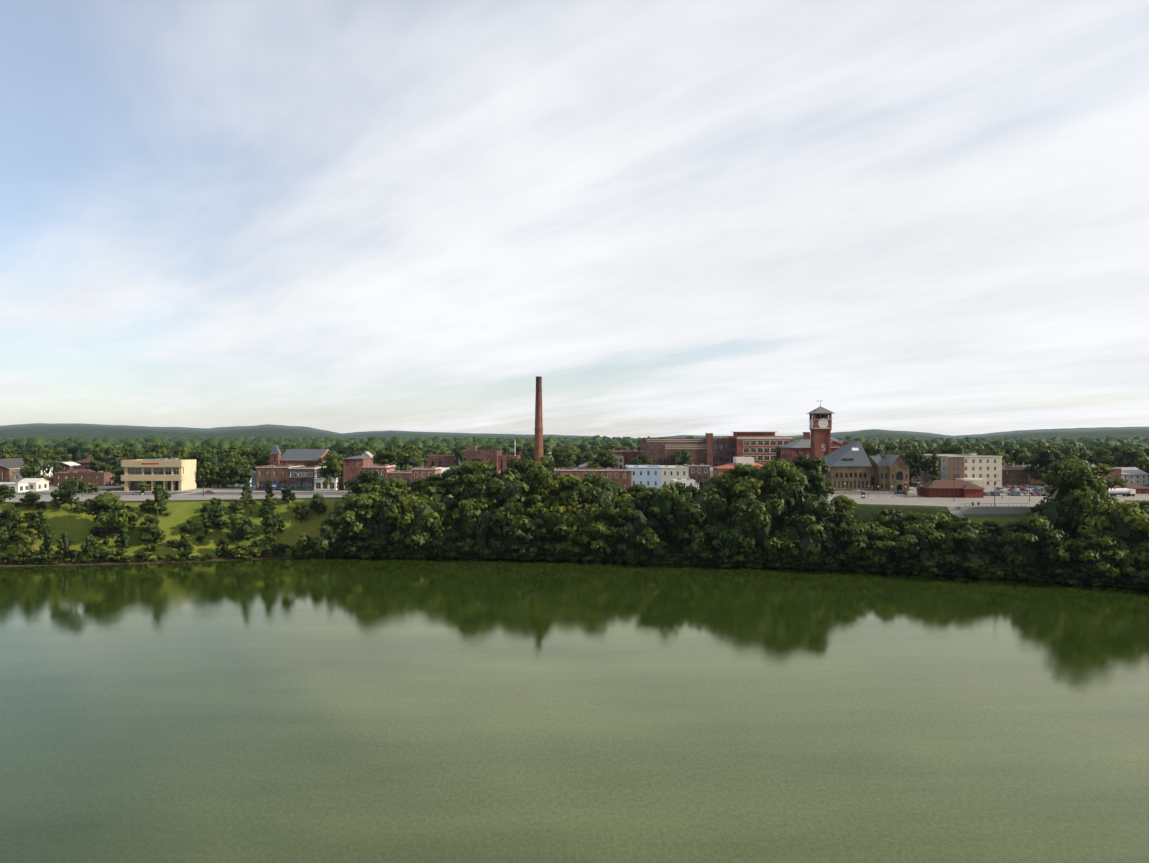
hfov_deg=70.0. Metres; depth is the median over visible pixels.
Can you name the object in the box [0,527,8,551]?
slope tree
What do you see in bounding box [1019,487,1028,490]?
car
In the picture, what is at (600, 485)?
belt tree
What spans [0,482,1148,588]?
ground
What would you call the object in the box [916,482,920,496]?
gate pillar
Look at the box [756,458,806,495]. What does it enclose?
belt tree
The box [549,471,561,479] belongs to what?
belt tree
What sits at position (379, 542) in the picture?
shore bush
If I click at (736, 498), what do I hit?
belt tree
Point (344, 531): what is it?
slope tree
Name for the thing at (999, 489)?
car
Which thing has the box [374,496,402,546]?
belt tree
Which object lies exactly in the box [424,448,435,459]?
town tree
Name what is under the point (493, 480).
belt tree
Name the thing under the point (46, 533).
slope tree
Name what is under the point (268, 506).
slope sapling
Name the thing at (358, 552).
shore bush
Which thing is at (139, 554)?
shore bush
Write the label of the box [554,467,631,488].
building
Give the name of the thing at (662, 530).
belt tree
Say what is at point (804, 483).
belt tree
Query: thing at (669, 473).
white shop
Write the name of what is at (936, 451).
town tree
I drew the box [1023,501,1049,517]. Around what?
belt tree
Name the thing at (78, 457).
town tree
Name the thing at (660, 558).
shore bush
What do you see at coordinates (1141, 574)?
shore bush
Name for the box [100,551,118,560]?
shore bush
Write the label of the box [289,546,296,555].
shore bush
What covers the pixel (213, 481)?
town tree
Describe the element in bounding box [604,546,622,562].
shore bush
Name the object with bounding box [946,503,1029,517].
concrete retaining wall
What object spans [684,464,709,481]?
dark brick shop
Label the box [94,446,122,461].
town tree
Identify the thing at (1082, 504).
belt tree
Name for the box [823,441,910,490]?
mabel tainter theatre
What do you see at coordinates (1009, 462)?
town tree
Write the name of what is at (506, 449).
town tree
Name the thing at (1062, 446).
town tree
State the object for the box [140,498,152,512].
slope sapling
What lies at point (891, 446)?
town tree
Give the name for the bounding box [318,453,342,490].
town tree
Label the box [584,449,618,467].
town tree
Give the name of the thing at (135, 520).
slope tree
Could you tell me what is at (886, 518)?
belt tree
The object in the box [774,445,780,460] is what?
town tree
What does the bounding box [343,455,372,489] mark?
tall brick shop
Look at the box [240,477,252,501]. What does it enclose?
slope tree
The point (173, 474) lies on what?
bank building
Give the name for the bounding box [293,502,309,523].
slope tree
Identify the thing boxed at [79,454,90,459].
town tree
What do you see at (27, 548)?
slope tree
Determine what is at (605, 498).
belt tree
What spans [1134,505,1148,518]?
belt tree
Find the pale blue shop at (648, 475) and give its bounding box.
[625,465,660,488]
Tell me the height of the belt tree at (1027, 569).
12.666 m
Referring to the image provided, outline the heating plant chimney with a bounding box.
[534,376,542,463]
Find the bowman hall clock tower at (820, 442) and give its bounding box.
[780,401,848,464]
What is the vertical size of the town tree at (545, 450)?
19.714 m
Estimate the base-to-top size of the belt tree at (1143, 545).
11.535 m
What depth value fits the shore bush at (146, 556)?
282.32 m
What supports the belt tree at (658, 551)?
on the ground
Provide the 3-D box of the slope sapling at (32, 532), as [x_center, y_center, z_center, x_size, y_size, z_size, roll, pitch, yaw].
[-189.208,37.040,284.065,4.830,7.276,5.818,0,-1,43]
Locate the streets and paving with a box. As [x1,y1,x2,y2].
[5,484,1148,511]
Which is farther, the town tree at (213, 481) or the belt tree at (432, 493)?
the town tree at (213, 481)
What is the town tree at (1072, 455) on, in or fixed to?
on the ground
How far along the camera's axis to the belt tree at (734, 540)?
270.86 m
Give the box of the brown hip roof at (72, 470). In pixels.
[49,469,95,483]
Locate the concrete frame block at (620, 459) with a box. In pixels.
[593,455,623,467]
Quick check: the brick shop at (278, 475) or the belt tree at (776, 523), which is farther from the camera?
the brick shop at (278, 475)
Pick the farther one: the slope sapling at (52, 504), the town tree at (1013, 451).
the town tree at (1013, 451)
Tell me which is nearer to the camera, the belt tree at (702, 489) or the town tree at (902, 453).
the belt tree at (702, 489)
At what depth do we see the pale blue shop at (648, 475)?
387.12 m
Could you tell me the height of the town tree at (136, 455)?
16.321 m
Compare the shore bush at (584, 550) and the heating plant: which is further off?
the heating plant
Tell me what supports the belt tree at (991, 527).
on the ground
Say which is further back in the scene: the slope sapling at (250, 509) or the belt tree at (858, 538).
the slope sapling at (250, 509)
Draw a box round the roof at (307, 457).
[279,449,328,465]
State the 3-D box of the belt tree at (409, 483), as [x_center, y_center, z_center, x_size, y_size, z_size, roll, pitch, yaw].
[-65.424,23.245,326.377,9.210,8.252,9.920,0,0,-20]
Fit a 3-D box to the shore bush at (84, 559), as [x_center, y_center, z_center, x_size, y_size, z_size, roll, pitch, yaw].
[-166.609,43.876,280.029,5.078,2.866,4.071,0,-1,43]
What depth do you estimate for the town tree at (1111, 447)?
516.32 m
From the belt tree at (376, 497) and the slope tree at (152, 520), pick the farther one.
the belt tree at (376, 497)
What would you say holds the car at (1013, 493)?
on the streets and paving
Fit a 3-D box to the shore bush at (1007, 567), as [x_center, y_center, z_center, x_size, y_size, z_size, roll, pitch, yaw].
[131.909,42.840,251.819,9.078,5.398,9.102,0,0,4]
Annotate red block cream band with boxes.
[611,450,640,466]
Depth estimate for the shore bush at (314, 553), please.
296.99 m
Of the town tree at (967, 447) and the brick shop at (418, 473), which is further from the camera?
the town tree at (967, 447)
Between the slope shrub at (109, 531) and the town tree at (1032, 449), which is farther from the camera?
the town tree at (1032, 449)
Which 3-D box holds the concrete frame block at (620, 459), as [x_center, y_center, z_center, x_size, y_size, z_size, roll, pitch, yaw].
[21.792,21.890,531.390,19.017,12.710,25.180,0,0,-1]
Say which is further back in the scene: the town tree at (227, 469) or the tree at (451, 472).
the town tree at (227, 469)
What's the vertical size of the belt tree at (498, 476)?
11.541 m
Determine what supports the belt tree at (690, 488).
on the ground
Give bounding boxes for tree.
[0,446,10,458]
[0,485,15,501]
[0,507,21,531]
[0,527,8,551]
[2,453,20,458]
[12,445,44,457]
[14,535,32,557]
[19,451,52,480]
[19,492,40,508]
[35,509,47,539]
[39,521,54,553]
[42,447,72,462]
[45,453,60,461]
[47,460,63,469]
[50,477,91,510]
[51,460,62,474]
[56,531,73,558]
[65,449,80,461]
[75,449,80,459]
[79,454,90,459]
[80,534,98,556]
[81,445,93,455]
[81,491,140,538]
[86,460,102,471]
[86,483,99,494]
[89,447,98,464]
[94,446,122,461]
[100,455,114,471]
[104,447,113,461]
[109,450,122,469]
[110,461,123,484]
[114,527,130,555]
[118,515,139,534]
[121,445,130,457]
[132,448,144,453]
[133,452,139,459]
[137,481,150,494]
[138,515,159,532]
[143,442,160,454]
[144,443,162,456]
[145,447,182,458]
[149,484,171,516]
[155,444,172,452]
[159,453,180,458]
[161,488,171,501]
[171,446,191,457]
[173,533,191,557]
[176,447,193,457]
[186,518,195,531]
[187,446,226,487]
[195,450,221,487]
[196,512,213,535]
[206,505,227,527]
[207,469,229,486]
[215,462,238,487]
[215,538,229,553]
[220,450,241,459]
[223,457,251,486]
[225,514,257,544]
[227,462,252,486]
[228,444,251,464]
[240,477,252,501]
[247,446,265,465]
[249,458,266,470]
[260,449,283,465]
[260,511,281,533]
[262,494,275,505]
[265,479,276,499]
[280,487,295,504]
[284,442,301,449]
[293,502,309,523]
[294,532,314,558]
[307,493,327,515]
[308,524,340,557]
[317,450,349,476]
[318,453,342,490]
[321,510,350,541]
[322,506,359,541]
[333,493,360,510]
[335,494,379,542]
[336,444,362,457]
[344,475,364,493]
[356,469,395,493]
[358,445,378,458]
[359,481,403,523]
[361,512,378,541]
[365,449,375,462]
[372,496,395,543]
[373,444,403,464]
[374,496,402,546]
[381,487,409,502]
[384,494,430,557]
[390,478,411,496]
[394,450,426,469]
[394,498,447,553]
[401,444,425,465]
[403,480,418,492]
[412,479,423,493]
[417,485,458,523]
[419,473,445,488]
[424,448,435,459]
[425,502,450,542]
[426,526,456,557]
[432,448,446,454]
[441,446,450,453]
[441,468,460,495]
[442,466,461,497]
[443,460,493,500]
[445,507,475,555]
[449,498,483,538]
[450,444,466,451]
[454,448,466,466]
[460,481,492,502]
[462,510,502,559]
[473,492,497,514]
[478,461,502,481]
[481,444,510,453]
[485,472,530,510]
[487,478,503,508]
[488,501,539,560]
[494,473,503,479]
[500,458,540,474]
[502,447,509,453]
[506,466,514,473]
[510,520,551,559]
[511,449,531,460]
[512,472,530,505]
[514,445,521,457]
[516,460,552,498]
[519,493,550,518]
[522,446,533,459]
[525,505,548,541]
[527,465,563,501]
[539,455,557,474]
[540,504,581,559]
[542,496,566,512]
[543,446,550,457]
[545,473,581,508]
[547,529,570,542]
[548,483,569,500]
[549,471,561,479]
[551,445,560,466]
[551,449,576,467]
[560,482,599,510]
[562,502,621,559]
[565,446,577,467]
[573,452,592,467]
[576,472,618,507]
[577,489,625,551]
[578,454,584,466]
[584,443,600,451]
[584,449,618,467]
[587,464,600,467]
[605,480,626,500]
[607,444,614,450]
[609,510,656,561]
[610,494,655,528]
[626,484,643,500]
[627,452,653,464]
[634,488,660,532]
[637,527,667,562]
[638,501,665,536]
[647,484,693,547]
[661,492,691,528]
[668,481,686,496]
[669,451,692,465]
[672,488,731,544]
[681,485,697,497]
[681,534,710,549]
[682,523,706,555]
[693,487,706,495]
[696,520,728,559]
[698,474,737,516]
[701,477,717,485]
[718,463,762,499]
[718,523,759,566]
[725,496,772,547]
[727,478,757,503]
[732,476,777,504]
[732,498,785,566]
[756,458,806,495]
[756,492,790,552]
[768,474,813,490]
[771,513,826,563]
[772,527,803,559]
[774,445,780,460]
[777,483,822,537]
[780,502,791,527]
[787,494,853,554]
[790,465,817,496]
[791,454,837,495]
[807,472,829,502]
[820,521,839,569]
[830,495,857,520]
[841,523,879,569]
[843,522,872,549]
[861,527,911,571]
[863,442,884,456]
[863,521,888,544]
[874,508,904,536]
[884,442,901,452]
[891,450,908,454]
[891,524,945,576]
[891,526,898,536]
[897,448,931,484]
[898,444,904,450]
[899,511,923,534]
[905,514,952,551]
[910,445,926,453]
[914,478,922,490]
[924,446,932,453]
[926,447,941,453]
[928,453,941,480]
[935,512,955,542]
[936,518,991,577]
[938,444,965,453]
[954,528,999,576]
[961,444,979,451]
[977,447,988,454]
[978,519,1008,536]
[983,447,1008,464]
[993,536,1009,565]
[998,449,1015,465]
[1002,514,1076,580]
[1002,542,1044,578]
[1005,447,1011,458]
[1009,446,1019,464]
[1015,448,1033,464]
[1019,445,1031,451]
[1019,501,1077,549]
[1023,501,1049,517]
[1024,445,1056,484]
[1029,442,1046,446]
[1029,446,1037,452]
[1040,459,1109,508]
[1041,459,1127,498]
[1051,444,1076,450]
[1051,453,1065,467]
[1054,480,1068,500]
[1059,486,1108,552]
[1060,445,1074,458]
[1063,451,1080,461]
[1066,536,1093,566]
[1071,535,1130,581]
[1075,499,1148,579]
[1076,445,1098,463]
[1087,444,1100,464]
[1096,449,1111,465]
[1098,455,1116,466]
[1099,444,1124,456]
[1109,445,1120,456]
[1113,446,1143,466]
[1129,453,1148,468]
[1129,533,1148,566]
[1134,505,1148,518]
[1138,508,1148,535]
[1140,462,1148,477]
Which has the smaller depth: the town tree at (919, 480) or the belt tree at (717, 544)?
the belt tree at (717, 544)
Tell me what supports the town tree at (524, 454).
on the ground
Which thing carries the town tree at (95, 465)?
on the ground
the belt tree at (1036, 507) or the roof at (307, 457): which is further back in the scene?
the roof at (307, 457)
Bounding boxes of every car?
[893,490,903,493]
[995,487,1004,490]
[1007,492,1017,495]
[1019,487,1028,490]
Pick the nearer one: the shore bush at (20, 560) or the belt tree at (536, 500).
the shore bush at (20, 560)
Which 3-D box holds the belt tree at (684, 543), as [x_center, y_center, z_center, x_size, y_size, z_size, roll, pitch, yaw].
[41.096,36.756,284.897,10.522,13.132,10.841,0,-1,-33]
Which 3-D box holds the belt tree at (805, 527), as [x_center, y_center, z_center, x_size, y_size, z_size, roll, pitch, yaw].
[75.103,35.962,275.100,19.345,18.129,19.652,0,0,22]
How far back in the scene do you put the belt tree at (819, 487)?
288.38 m
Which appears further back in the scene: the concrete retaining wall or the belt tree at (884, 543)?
the concrete retaining wall
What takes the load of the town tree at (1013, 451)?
on the ground
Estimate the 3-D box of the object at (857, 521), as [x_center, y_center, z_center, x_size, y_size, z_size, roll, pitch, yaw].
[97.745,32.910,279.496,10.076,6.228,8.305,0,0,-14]
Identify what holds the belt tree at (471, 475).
on the ground
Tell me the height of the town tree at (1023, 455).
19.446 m
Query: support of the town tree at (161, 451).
on the ground
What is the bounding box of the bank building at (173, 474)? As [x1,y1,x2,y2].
[121,458,195,490]
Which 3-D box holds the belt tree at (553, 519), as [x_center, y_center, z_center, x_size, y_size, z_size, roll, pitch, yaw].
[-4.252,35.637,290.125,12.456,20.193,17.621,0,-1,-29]
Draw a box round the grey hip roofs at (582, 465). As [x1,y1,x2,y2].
[578,461,593,467]
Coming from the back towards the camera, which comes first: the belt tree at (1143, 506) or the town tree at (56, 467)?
the town tree at (56, 467)
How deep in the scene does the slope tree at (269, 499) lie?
310.88 m
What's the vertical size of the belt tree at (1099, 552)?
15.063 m
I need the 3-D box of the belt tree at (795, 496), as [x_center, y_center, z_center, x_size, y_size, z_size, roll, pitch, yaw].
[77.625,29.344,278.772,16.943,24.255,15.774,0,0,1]
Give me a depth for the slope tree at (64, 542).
279.77 m
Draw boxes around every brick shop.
[255,465,303,489]
[288,466,325,489]
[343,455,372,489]
[363,464,395,479]
[387,470,411,480]
[412,466,440,482]
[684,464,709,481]
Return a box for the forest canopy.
[0,434,1148,455]
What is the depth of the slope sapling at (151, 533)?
289.04 m
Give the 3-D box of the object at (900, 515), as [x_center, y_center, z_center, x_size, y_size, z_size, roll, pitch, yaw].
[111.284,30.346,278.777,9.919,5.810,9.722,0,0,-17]
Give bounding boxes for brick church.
[0,458,26,481]
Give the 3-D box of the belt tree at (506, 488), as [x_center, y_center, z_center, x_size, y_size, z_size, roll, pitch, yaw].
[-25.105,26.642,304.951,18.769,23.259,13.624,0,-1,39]
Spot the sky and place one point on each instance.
(677, 217)
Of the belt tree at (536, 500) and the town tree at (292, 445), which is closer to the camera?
the belt tree at (536, 500)
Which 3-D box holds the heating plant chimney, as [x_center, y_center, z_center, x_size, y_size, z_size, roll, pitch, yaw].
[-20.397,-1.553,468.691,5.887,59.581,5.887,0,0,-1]
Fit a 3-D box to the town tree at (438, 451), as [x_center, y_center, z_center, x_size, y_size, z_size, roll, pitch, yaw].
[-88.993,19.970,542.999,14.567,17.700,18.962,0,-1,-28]
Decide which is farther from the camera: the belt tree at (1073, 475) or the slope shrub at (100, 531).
the slope shrub at (100, 531)
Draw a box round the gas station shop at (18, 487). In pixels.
[0,481,28,492]
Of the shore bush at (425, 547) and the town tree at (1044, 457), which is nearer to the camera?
the shore bush at (425, 547)
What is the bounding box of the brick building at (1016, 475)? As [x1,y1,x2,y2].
[1002,466,1027,483]
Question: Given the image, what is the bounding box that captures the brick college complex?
[641,432,792,466]
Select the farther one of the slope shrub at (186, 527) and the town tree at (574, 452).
the town tree at (574, 452)
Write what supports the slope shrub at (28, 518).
on the ground
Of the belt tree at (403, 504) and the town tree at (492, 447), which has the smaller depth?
the belt tree at (403, 504)
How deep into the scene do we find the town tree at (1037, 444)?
669.05 m
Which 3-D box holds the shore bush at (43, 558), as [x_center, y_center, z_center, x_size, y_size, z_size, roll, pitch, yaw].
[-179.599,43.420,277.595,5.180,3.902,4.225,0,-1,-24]
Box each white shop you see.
[314,476,342,489]
[657,465,688,488]
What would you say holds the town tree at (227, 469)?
on the ground
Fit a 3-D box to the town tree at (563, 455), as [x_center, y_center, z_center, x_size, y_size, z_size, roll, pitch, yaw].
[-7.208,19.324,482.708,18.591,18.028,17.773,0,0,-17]
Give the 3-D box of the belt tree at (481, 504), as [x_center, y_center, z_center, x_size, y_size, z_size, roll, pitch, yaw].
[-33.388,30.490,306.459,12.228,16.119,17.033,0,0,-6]
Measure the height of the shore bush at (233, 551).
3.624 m
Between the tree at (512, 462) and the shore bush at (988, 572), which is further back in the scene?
the tree at (512, 462)
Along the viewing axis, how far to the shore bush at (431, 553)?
294.00 m
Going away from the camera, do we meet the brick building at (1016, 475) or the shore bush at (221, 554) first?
the shore bush at (221, 554)
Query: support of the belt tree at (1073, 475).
on the ground
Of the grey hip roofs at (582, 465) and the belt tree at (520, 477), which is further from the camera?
the grey hip roofs at (582, 465)
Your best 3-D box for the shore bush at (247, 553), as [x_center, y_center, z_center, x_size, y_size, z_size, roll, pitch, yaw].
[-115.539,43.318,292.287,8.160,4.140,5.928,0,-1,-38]
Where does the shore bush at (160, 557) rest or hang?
on the ground
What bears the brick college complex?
on the ground
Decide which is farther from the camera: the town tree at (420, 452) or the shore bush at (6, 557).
the town tree at (420, 452)
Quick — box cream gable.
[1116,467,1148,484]
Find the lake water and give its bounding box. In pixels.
[0,557,1148,862]
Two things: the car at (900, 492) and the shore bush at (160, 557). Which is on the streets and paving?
the car at (900, 492)
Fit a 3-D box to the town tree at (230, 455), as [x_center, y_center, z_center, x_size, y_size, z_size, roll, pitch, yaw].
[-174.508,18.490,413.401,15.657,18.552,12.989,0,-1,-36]
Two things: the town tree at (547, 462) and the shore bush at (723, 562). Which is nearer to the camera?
the shore bush at (723, 562)
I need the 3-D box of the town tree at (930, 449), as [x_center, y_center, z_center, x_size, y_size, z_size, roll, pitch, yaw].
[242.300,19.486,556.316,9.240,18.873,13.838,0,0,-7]
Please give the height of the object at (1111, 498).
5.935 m
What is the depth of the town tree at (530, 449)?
560.10 m
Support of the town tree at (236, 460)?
on the ground
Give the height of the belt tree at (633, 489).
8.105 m
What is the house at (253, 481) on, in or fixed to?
on the ground
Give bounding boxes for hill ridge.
[0,423,1148,437]
[0,426,1148,438]
[0,428,324,438]
[863,430,1148,438]
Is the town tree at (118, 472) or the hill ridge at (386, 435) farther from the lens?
the hill ridge at (386, 435)
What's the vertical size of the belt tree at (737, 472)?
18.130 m
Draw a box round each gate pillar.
[904,482,907,496]
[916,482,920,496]
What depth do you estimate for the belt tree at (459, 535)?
294.67 m
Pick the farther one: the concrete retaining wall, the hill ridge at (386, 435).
the hill ridge at (386, 435)
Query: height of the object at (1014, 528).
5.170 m
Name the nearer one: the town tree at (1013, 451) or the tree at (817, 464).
the tree at (817, 464)
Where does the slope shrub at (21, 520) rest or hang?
on the ground
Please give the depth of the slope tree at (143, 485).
343.13 m
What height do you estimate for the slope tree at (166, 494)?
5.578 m
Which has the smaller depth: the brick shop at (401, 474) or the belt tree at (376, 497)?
the belt tree at (376, 497)
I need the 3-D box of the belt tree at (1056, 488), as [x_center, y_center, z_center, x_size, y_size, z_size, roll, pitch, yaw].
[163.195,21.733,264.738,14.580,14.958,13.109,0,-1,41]
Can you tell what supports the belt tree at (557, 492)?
on the ground
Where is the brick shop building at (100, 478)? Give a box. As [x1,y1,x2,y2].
[54,471,116,486]
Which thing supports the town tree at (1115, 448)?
on the ground
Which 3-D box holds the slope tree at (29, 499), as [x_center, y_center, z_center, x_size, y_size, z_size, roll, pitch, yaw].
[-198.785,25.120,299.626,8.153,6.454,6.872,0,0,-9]
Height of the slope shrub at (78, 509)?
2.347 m
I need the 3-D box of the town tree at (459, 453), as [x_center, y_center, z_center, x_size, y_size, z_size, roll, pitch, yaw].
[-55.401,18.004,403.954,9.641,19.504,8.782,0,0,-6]
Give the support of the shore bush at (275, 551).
on the ground
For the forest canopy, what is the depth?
733.60 m
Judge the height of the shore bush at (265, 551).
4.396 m
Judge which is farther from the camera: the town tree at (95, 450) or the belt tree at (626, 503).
the town tree at (95, 450)
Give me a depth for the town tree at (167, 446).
501.35 m
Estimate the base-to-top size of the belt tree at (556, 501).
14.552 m
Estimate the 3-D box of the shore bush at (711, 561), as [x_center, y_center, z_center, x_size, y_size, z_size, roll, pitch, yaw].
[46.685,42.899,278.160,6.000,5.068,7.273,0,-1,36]
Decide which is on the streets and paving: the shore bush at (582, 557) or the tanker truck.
the tanker truck
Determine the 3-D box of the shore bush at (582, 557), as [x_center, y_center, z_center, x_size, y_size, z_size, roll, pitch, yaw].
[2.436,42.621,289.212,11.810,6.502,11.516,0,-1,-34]
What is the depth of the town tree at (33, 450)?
502.59 m
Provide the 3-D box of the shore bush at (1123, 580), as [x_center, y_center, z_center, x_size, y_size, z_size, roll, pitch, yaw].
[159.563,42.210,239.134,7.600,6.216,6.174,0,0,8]
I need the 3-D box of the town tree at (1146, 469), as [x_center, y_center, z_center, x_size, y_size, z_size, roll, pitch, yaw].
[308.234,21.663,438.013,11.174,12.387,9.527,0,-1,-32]
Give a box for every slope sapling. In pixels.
[18,528,37,544]
[49,498,59,507]
[138,523,165,546]
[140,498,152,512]
[234,499,243,509]
[249,505,252,516]
[250,539,263,546]
[260,502,275,513]
[278,517,285,531]
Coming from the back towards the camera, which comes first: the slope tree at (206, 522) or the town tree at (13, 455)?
the town tree at (13, 455)
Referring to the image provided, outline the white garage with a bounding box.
[671,478,694,487]
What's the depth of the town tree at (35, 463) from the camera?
387.37 m
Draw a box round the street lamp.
[1024,473,1034,501]
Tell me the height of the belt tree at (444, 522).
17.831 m
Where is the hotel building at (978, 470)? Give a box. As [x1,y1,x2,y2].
[911,453,1002,487]
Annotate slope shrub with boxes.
[4,533,20,542]
[13,518,26,526]
[24,512,38,521]
[27,523,36,529]
[28,512,38,519]
[35,501,45,508]
[74,507,83,512]
[89,526,106,537]
[107,528,117,533]
[144,543,155,551]
[166,539,178,547]
[179,524,196,533]
[196,535,204,542]
[200,505,212,512]
[210,497,221,506]
[212,519,228,529]
[227,503,244,513]
[235,545,248,549]
[245,498,257,504]
[257,508,266,516]
[262,535,276,544]
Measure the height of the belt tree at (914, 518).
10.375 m
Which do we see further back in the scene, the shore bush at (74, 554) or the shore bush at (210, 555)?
the shore bush at (210, 555)
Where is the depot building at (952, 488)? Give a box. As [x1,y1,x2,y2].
[915,480,983,497]
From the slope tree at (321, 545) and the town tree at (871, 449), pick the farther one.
the town tree at (871, 449)
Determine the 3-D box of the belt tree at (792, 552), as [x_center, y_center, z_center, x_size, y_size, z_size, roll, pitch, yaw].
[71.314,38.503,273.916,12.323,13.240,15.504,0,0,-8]
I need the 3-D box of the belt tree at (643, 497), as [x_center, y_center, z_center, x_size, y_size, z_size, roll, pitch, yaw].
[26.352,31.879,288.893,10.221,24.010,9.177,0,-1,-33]
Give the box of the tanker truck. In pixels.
[1108,488,1135,496]
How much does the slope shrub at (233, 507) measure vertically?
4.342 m
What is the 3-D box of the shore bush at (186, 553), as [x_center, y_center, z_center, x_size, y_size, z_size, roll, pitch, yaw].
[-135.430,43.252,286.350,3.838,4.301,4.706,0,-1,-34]
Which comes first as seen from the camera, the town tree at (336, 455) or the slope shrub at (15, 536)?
the slope shrub at (15, 536)
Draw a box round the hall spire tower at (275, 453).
[269,443,281,464]
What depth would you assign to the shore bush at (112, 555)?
280.78 m
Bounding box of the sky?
[0,0,1148,437]
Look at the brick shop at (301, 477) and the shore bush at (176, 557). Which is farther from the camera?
the brick shop at (301, 477)
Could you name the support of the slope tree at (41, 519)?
on the ground
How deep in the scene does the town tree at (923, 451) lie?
480.57 m
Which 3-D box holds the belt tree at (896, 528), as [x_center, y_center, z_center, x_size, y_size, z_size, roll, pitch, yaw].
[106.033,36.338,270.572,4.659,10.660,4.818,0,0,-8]
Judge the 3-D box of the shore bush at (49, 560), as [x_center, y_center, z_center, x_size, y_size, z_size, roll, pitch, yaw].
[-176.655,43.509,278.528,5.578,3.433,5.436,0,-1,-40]
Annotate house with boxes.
[12,467,46,481]
[42,463,52,476]
[58,462,79,471]
[75,458,92,468]
[227,470,255,485]
[361,452,372,456]
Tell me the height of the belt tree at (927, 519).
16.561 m
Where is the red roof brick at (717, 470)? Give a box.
[713,457,762,478]
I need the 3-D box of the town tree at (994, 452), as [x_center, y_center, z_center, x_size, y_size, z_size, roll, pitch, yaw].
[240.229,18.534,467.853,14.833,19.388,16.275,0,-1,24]
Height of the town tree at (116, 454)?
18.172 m
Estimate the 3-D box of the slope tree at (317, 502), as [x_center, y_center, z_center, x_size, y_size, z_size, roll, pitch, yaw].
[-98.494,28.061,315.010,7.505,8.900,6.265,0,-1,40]
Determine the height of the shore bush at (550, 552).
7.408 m
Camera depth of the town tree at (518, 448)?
517.00 m
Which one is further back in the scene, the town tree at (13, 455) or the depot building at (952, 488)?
the town tree at (13, 455)
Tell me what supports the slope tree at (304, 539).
on the ground
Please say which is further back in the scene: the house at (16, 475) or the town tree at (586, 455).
the town tree at (586, 455)
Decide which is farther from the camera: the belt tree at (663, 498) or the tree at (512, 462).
the tree at (512, 462)
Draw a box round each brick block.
[1002,465,1044,482]
[1092,466,1121,478]
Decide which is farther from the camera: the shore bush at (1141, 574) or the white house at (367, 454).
the white house at (367, 454)
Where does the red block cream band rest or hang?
on the ground
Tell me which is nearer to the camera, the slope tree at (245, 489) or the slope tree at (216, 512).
the slope tree at (216, 512)
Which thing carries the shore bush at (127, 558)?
on the ground
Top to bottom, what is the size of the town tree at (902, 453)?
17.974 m
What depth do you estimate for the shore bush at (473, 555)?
292.44 m
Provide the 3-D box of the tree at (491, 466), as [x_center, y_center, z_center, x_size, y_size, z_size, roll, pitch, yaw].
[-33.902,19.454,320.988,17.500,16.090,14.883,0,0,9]
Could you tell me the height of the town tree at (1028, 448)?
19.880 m
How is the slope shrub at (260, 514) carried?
on the ground
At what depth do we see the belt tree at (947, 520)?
262.92 m
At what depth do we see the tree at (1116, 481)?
266.08 m
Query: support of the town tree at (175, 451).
on the ground
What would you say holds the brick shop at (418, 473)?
on the ground
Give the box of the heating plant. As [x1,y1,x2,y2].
[428,446,520,473]
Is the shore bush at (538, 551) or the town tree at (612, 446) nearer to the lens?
the shore bush at (538, 551)
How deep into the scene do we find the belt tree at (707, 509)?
278.58 m
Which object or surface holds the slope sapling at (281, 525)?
on the ground
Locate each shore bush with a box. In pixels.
[0,553,19,563]
[13,557,26,564]
[24,552,42,563]
[35,554,48,564]
[45,555,63,564]
[55,550,71,561]
[67,550,80,562]
[79,556,93,563]
[92,550,103,561]
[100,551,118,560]
[103,550,124,561]
[120,555,133,562]
[134,551,144,560]
[142,553,152,561]
[153,555,165,561]
[167,553,183,560]
[181,549,191,561]
[190,555,201,560]
[202,553,214,560]
[216,550,227,557]
[228,548,240,557]
[234,550,244,557]
[241,547,262,559]
[251,545,273,556]
[270,545,278,554]
[276,543,289,556]
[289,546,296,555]
[304,546,317,555]
[339,539,364,556]
[346,541,370,556]
[353,538,380,556]
[361,538,388,558]
[414,543,433,558]
[425,542,444,557]
[443,541,472,558]
[459,543,477,558]
[515,548,532,560]
[525,541,557,560]
[534,540,567,559]
[545,541,569,560]
[566,544,593,561]
[571,544,605,561]
[600,548,614,560]
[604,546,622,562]
[614,550,638,563]
[653,555,667,563]
[699,550,735,567]
[706,558,718,564]
[734,552,764,567]
[745,548,765,567]
[823,550,859,569]
[905,556,938,575]
[950,562,978,575]
[955,558,1002,578]
[989,566,1004,578]
[991,561,1023,578]
[1107,566,1132,585]
[1129,564,1148,586]
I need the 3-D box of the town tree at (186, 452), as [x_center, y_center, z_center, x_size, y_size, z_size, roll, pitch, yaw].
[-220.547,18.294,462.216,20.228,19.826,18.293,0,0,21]

